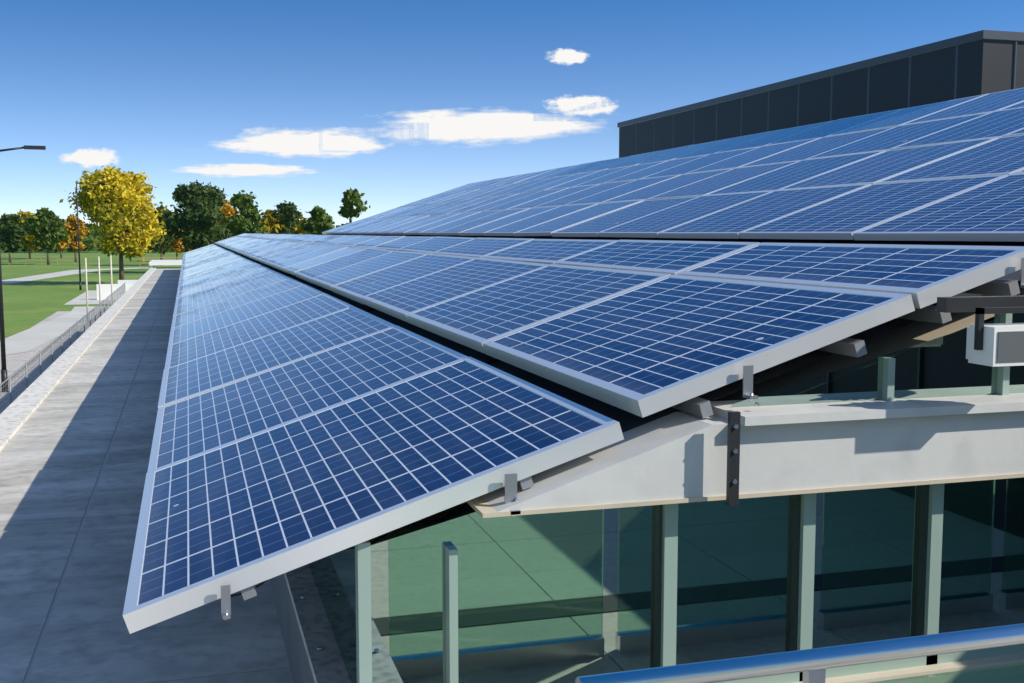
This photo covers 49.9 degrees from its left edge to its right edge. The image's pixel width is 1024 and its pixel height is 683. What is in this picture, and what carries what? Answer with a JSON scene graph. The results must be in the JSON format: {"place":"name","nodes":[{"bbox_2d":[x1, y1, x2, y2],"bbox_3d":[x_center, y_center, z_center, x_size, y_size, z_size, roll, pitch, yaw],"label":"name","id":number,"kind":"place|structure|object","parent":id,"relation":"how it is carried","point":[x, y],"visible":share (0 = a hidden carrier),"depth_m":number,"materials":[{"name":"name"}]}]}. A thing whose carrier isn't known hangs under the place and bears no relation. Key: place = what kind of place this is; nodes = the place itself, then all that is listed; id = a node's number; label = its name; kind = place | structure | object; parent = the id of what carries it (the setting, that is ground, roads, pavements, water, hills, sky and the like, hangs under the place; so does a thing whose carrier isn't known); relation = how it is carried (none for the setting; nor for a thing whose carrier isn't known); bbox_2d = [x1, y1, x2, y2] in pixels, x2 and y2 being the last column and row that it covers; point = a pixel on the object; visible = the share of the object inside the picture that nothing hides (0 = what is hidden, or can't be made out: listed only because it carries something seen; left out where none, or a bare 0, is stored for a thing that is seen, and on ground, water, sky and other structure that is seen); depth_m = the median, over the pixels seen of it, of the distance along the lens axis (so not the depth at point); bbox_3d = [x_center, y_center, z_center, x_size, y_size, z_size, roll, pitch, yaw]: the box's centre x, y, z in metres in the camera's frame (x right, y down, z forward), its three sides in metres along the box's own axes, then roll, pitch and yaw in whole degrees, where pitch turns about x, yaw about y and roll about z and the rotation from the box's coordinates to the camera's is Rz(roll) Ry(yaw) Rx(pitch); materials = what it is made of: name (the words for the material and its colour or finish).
{"place":"outdoors","nodes":[
{"label":"outdoors","id":0,"kind":"place"},
{"bbox_2d":[0,311,98,413],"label":"yard pavement","id":1,"kind":"structure","parent":0,"point":[15,362],"depth_m":48.25,"materials":[{"name":"grey concrete"}]},
{"bbox_2d":[0,145,45,391],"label":"lamp post","id":2,"kind":"object","parent":1,"relation":"on","point":[4,376],"visible":0.92,"depth_m":38.48,"materials":[{"name":"grey metal"}]},
{"bbox_2d":[0,283,125,409],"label":"yard fence","id":3,"kind":"object","parent":1,"relation":"on","point":[45,360],"visible":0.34,"depth_m":37.35,"materials":[{"name":"grey metal"}]},
{"bbox_2d":[85,255,112,321],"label":"posts","id":4,"kind":"object","parent":1,"relation":"on","point":[99,283],"visible":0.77,"depth_m":69.67,"materials":[{"name":"white metal"}]},
{"bbox_2d":[60,148,117,167],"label":"cloud","id":5,"kind":"structure","parent":0,"point":[86,158],"depth_m":3000.00,"materials":[{"name":"white"}]},
{"bbox_2d":[1,250,185,337],"bbox_3d":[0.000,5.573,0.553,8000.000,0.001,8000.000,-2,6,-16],"label":"ground grass","id":6,"kind":"structure","parent":0,"point":[28,304],"depth_m":131.12,"materials":[{"name":"green plant"}]},
{"bbox_2d":[0,213,26,262],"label":"tree","id":7,"kind":"object","parent":6,"relation":"on","point":[12,232],"visible":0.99,"depth_m":199.22,"materials":[{"name":"green plant"}]},
{"bbox_2d":[17,209,41,258],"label":"tree","id":8,"kind":"object","parent":6,"relation":"on","point":[27,238],"visible":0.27,"depth_m":229.48,"materials":[{"name":"green plant"}]},
{"bbox_2d":[22,207,68,264],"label":"tree","id":9,"kind":"object","parent":6,"relation":"on","point":[45,227],"visible":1,"depth_m":189.09,"materials":[{"name":"green plant"}]},
{"bbox_2d":[55,235,71,258],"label":"tree","id":10,"kind":"object","parent":6,"relation":"on","point":[63,244],"visible":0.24,"depth_m":234.42,"materials":[{"name":"orange plant"}]},
{"bbox_2d":[63,214,89,261],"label":"tree","id":11,"kind":"object","parent":6,"relation":"on","point":[70,225],"visible":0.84,"depth_m":204.62,"materials":[{"name":"orange plant"}]},
{"bbox_2d":[0,267,161,355],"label":"lawn paths","id":12,"kind":"structure","parent":6,"relation":"on","point":[27,340],"depth_m":68.37,"materials":[{"name":"concrete"}]},
{"bbox_2d":[96,260,181,299],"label":"white garden walls","id":13,"kind":"structure","parent":12,"relation":"on","point":[106,290],"depth_m":92.00,"materials":[{"name":"white paint"}]},
{"bbox_2d":[76,182,105,289],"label":"lamp post","id":14,"kind":"object","parent":6,"relation":"on","point":[80,286],"visible":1,"depth_m":106.82,"materials":[{"name":"grey metal"}]},
{"bbox_2d":[59,164,172,279],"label":"yellow green tree","id":15,"kind":"object","parent":6,"relation":"on","point":[114,201],"visible":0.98,"depth_m":116.92,"materials":[{"name":"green plant"}]},
{"bbox_2d":[0,269,289,682],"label":"roof seams","id":16,"kind":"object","parent":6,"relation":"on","point":[34,656],"depth_m":6.94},
{"bbox_2d":[0,268,293,682],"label":"flat roof","id":17,"kind":"structure","parent":16,"relation":"on","point":[70,424],"depth_m":7.10,"materials":[{"name":"grey concrete"}]},
{"bbox_2d":[0,268,155,450],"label":"parapet ledge","id":18,"kind":"object","parent":17,"relation":"on","point":[16,413],"visible":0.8,"depth_m":15.17,"materials":[{"name":"grey concrete"}]},
{"bbox_2d":[270,565,350,682],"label":"gutter","id":19,"kind":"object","parent":16,"relation":"on","point":[306,629],"depth_m":4.53,"materials":[{"name":"paint"}]},
{"bbox_2d":[301,402,759,650],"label":"bolts","id":20,"kind":"object","parent":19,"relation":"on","point":[734,481],"visible":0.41,"depth_m":3.54,"materials":[{"name":"grey metal"}]},
{"bbox_2d":[217,234,1023,545],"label":"support frame","id":21,"kind":"object","parent":16,"relation":"on","point":[897,334],"visible":0.01,"depth_m":4.29,"materials":[{"name":"black metal"}]},
{"bbox_2d":[231,302,936,596],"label":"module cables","id":22,"kind":"object","parent":21,"relation":"attached to","point":[429,522],"visible":0.1,"depth_m":3.76,"materials":[{"name":"black plastic"}]},
{"bbox_2d":[221,258,1023,620],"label":"panel clamps","id":23,"kind":"object","parent":21,"relation":"attached to","point":[509,488],"visible":0.94,"depth_m":3.46,"materials":[{"name":"silver metal"}]},
{"bbox_2d":[322,88,1023,242],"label":"solar array","id":24,"kind":"object","parent":21,"relation":"on","point":[949,171],"visible":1,"depth_m":14.54,"materials":[{"name":"blue glass"}]},
{"bbox_2d":[961,313,1012,329],"bbox_3d":[0.312,-2.200,25.798,8.800,0.120,42.480,-2,6,-16],"label":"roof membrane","id":25,"kind":"object","parent":21,"relation":"in","point":[989,319],"depth_m":4.59,"materials":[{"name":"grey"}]},
{"bbox_2d":[219,245,1023,505],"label":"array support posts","id":26,"kind":"object","parent":16,"relation":"on","point":[958,304],"visible":0.02,"depth_m":3.71,"materials":[{"name":"grey metal"}]},
{"bbox_2d":[123,233,1023,635],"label":"solar array","id":27,"kind":"object","parent":26,"relation":"on","point":[299,425],"visible":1,"depth_m":4.75,"materials":[{"name":"blue glass"}]},
{"bbox_2d":[966,307,1023,366],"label":"flood light","id":28,"kind":"object","parent":26,"relation":"attached to","point":[994,345],"visible":1,"depth_m":3.64,"materials":[{"name":"white paint"}]},
{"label":"terrace paving","id":29,"kind":"structure","parent":16,"relation":"in","visible":0},
{"bbox_2d":[575,623,1023,682],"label":"balustrade rail","id":30,"kind":"object","parent":29,"relation":"on","point":[813,664],"visible":1,"depth_m":2.32,"materials":[{"name":"silver metal"}]},
{"bbox_2d":[140,204,173,265],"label":"tree","id":31,"kind":"object","parent":6,"relation":"on","point":[162,248],"visible":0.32,"depth_m":184.73,"materials":[{"name":"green plant"}]},
{"bbox_2d":[139,257,182,265],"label":"timber fence","id":32,"kind":"object","parent":6,"relation":"on","point":[159,257],"visible":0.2,"depth_m":184.20,"materials":[{"name":"beige wood"}]},
{"bbox_2d":[0,220,339,252],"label":"distant tree line","id":33,"kind":"object","parent":6,"relation":"on","point":[88,240],"visible":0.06,"depth_m":301.90,"materials":[{"name":"green plant"}]},
{"bbox_2d":[166,228,191,259],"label":"orange tree","id":34,"kind":"object","parent":6,"relation":"on","point":[176,247],"visible":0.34,"depth_m":209.34,"materials":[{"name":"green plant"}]},
{"bbox_2d":[158,180,232,251],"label":"dark tree","id":35,"kind":"object","parent":6,"relation":"on","point":[198,217],"visible":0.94,"depth_m":148.87,"materials":[{"name":"green plant"}]},
{"bbox_2d":[217,199,238,232],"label":"tree","id":36,"kind":"object","parent":6,"relation":"on","point":[228,209],"visible":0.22,"depth_m":188.86,"materials":[{"name":"orange plant"}]},
{"bbox_2d":[220,190,266,236],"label":"dark tree","id":37,"kind":"object","parent":6,"relation":"on","point":[247,218],"visible":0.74,"depth_m":169.25,"materials":[{"name":"green plant"}]},
{"bbox_2d":[258,209,284,233],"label":"yellow tree","id":38,"kind":"object","parent":6,"relation":"on","point":[270,225],"visible":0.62,"depth_m":198.89,"materials":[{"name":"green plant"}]},
{"bbox_2d":[272,200,301,233],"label":"tree","id":39,"kind":"object","parent":6,"relation":"on","point":[289,214],"visible":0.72,"depth_m":199.33,"materials":[{"name":"green plant"}]},
{"bbox_2d":[290,214,305,233],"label":"green tree","id":40,"kind":"object","parent":6,"relation":"on","point":[298,228],"visible":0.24,"depth_m":214.89,"materials":[{"name":"green plant"}]},
{"bbox_2d":[299,205,334,234],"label":"tree","id":41,"kind":"object","parent":6,"relation":"on","point":[319,220],"visible":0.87,"depth_m":214.26,"materials":[{"name":"green plant"}]},
{"bbox_2d":[336,187,369,227],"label":"tree","id":42,"kind":"object","parent":6,"relation":"on","point":[351,198],"visible":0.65,"depth_m":179.60,"materials":[{"name":"green plant"}]},
{"bbox_2d":[175,164,314,176],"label":"cloud","id":43,"kind":"structure","parent":0,"point":[231,170],"depth_m":3000.00,"materials":[{"name":"white"}]},
{"bbox_2d":[217,128,384,157],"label":"cloud","id":44,"kind":"structure","parent":0,"point":[286,143],"depth_m":3000.00,"materials":[{"name":"white"}]},
{"bbox_2d":[370,110,598,144],"bbox_3d":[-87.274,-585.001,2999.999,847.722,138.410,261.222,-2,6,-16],"label":"cloud","id":45,"kind":"structure","parent":0,"point":[445,126],"depth_m":3000.00,"materials":[{"name":"white"}]},
{"bbox_2d":[0,0,1023,229],"label":"sky","id":46,"kind":"structure","parent":0,"point":[156,84],"materials":[{"name":"blue"}]},
{"bbox_2d":[549,48,587,64],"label":"cloud","id":47,"kind":"structure","parent":0,"point":[567,56],"depth_m":3000.00,"materials":[{"name":"white"}]},
{"bbox_2d":[547,96,617,115],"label":"cloud","id":48,"kind":"structure","parent":0,"point":[564,104],"depth_m":3000.00,"materials":[{"name":"white"}]},
{"bbox_2d":[355,313,1023,682],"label":"frame","id":49,"kind":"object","parent":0,"point":[804,454],"depth_m":3.74,"materials":[{"name":"white metal"}]},
{"bbox_2d":[309,313,1023,682],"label":"glass windows","id":50,"kind":"structure","parent":49,"relation":"in","point":[557,597],"depth_m":3.81,"materials":[{"name":"green glass"}]},
{"bbox_2d":[617,30,1023,157],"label":"plant room block","id":51,"kind":"structure","parent":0,"point":[981,62],"depth_m":20.59,"materials":[{"name":"grey metal"}]}
]}

